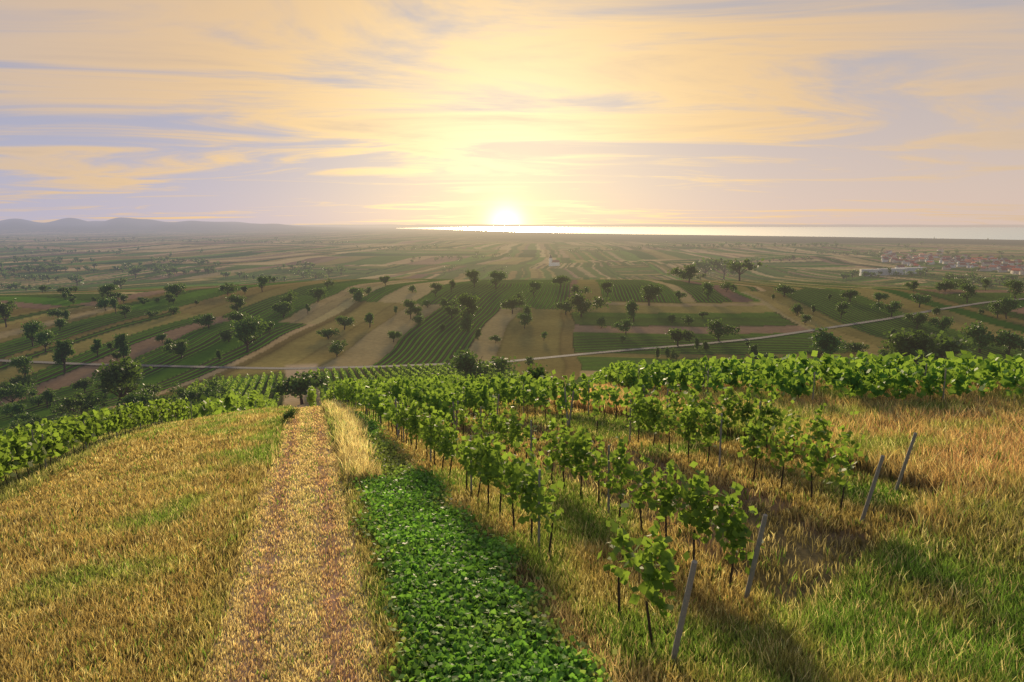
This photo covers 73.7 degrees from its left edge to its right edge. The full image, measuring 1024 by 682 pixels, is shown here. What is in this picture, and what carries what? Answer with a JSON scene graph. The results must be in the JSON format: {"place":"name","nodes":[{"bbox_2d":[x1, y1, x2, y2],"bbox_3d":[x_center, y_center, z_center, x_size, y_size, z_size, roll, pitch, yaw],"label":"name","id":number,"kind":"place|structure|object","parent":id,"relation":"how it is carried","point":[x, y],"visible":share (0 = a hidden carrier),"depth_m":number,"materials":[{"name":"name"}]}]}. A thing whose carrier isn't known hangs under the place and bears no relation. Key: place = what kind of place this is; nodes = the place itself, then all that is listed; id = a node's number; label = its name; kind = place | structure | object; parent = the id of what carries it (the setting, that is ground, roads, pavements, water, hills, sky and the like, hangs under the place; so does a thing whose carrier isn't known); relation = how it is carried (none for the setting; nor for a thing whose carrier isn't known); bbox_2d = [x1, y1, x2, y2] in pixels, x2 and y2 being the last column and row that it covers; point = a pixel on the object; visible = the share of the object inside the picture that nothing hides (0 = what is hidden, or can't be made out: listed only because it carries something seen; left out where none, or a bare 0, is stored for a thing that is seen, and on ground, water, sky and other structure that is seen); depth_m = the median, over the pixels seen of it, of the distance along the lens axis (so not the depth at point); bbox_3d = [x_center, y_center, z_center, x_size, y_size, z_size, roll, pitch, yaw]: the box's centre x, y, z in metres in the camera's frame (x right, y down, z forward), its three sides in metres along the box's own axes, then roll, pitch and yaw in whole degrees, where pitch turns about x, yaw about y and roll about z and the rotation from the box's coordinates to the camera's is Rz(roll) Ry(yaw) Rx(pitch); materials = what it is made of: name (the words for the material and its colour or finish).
{"place":"outdoors","nodes":[
{"label":"outdoors","id":0,"kind":"place"},
{"bbox_2d":[0,217,1023,681],"bbox_3d":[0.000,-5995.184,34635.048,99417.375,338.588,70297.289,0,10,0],"label":"ground","id":1,"kind":"structure","parent":0,"point":[750,307],"depth_m":457.50,"materials":[{"name":"green plant"}]},
{"bbox_2d":[4,401,191,484],"bbox_3d":[-38.961,10.243,55.986,8.783,19.216,84.790,-3,10,-15],"label":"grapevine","id":2,"kind":"object","parent":1,"relation":"on","point":[95,442],"visible":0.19,"depth_m":57.65,"materials":[{"name":"brown plant"}]},
{"bbox_2d":[0,397,191,480],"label":"vine leaves","id":3,"kind":"object","parent":2,"relation":"attached to","point":[19,447],"visible":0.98,"depth_m":55.48,"materials":[{"name":"green plant"}]},
{"bbox_2d":[105,361,578,432],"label":"vine leaves","id":4,"kind":"object","parent":1,"relation":"on","point":[230,401],"visible":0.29,"depth_m":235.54,"materials":[{"name":"green plant"}]},
{"bbox_2d":[333,378,654,437],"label":"vines","id":5,"kind":"object","parent":1,"relation":"on","point":[456,412],"visible":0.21,"depth_m":53.54,"materials":[{"name":"brown plant"}]},
{"bbox_2d":[331,370,650,425],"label":"vine leaves","id":6,"kind":"object","parent":5,"relation":"on","point":[438,392],"visible":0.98,"depth_m":56.34,"materials":[{"name":"green plant"}]},
{"bbox_2d":[0,378,1023,681],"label":"grass tufts","id":7,"kind":"object","parent":1,"relation":"on","point":[454,602],"visible":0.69,"depth_m":22.61,"materials":[{"name":"plant"}]},
{"bbox_2d":[0,235,1023,435],"bbox_3d":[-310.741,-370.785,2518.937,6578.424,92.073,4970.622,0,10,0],"label":"tree crowns","id":8,"kind":"object","parent":1,"relation":"on","point":[128,367],"visible":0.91,"depth_m":378.62,"materials":[{"name":"green plant"}]},
{"bbox_2d":[395,385,916,664],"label":"posts","id":9,"kind":"object","parent":1,"relation":"on","point":[683,613],"visible":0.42,"depth_m":25.13,"materials":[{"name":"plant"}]},
{"bbox_2d":[393,380,868,618],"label":"vine leaves","id":10,"kind":"object","parent":9,"relation":"on","point":[489,457],"visible":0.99,"depth_m":27.57,"materials":[{"name":"green plant"}]},
{"bbox_2d":[549,249,1023,275],"bbox_3d":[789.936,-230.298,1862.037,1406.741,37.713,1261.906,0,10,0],"label":"village","id":11,"kind":"object","parent":1,"relation":"on","point":[995,264],"visible":0.91,"depth_m":1607.55,"materials":[{"name":"paint"}]},
{"bbox_2d":[610,364,1009,403],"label":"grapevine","id":12,"kind":"object","parent":1,"relation":"on","point":[814,383],"visible":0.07,"depth_m":47.87,"materials":[{"name":"brown plant"}]},
{"bbox_2d":[578,354,1023,398],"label":"vine leaves","id":13,"kind":"object","parent":12,"relation":"on","point":[902,377],"visible":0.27,"depth_m":48.62,"materials":[{"name":"green plant"}]},
{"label":"wood of the band of vines","id":14,"kind":"object","parent":1,"relation":"on","visible":0},
{"bbox_2d":[557,350,1023,384],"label":"vine leaves","id":15,"kind":"object","parent":14,"relation":"attached to","point":[824,361],"visible":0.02,"depth_m":57.08,"materials":[{"name":"green plant"}]},
{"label":"vine wood","id":16,"kind":"object","parent":1,"relation":"on","visible":0},
{"bbox_2d":[0,422,43,436],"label":"vine leaves","id":17,"kind":"object","parent":16,"relation":"on","point":[7,429],"depth_m":69.58,"materials":[{"name":"green plant"}]},
{"bbox_2d":[0,298,1023,368],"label":"road","id":18,"kind":"structure","parent":0,"point":[50,362],"depth_m":340.54,"materials":[{"name":"grey asphalt"}]},
{"bbox_2d":[0,0,1023,224],"label":"sky","id":19,"kind":"structure","parent":0,"point":[286,112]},
{"bbox_2d":[399,227,1023,239],"bbox_3d":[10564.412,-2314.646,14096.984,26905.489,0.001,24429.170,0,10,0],"label":"sea","id":20,"kind":"structure","parent":0,"point":[1008,233],"depth_m":9186.66,"materials":[{"name":"white liquid"}]}
]}

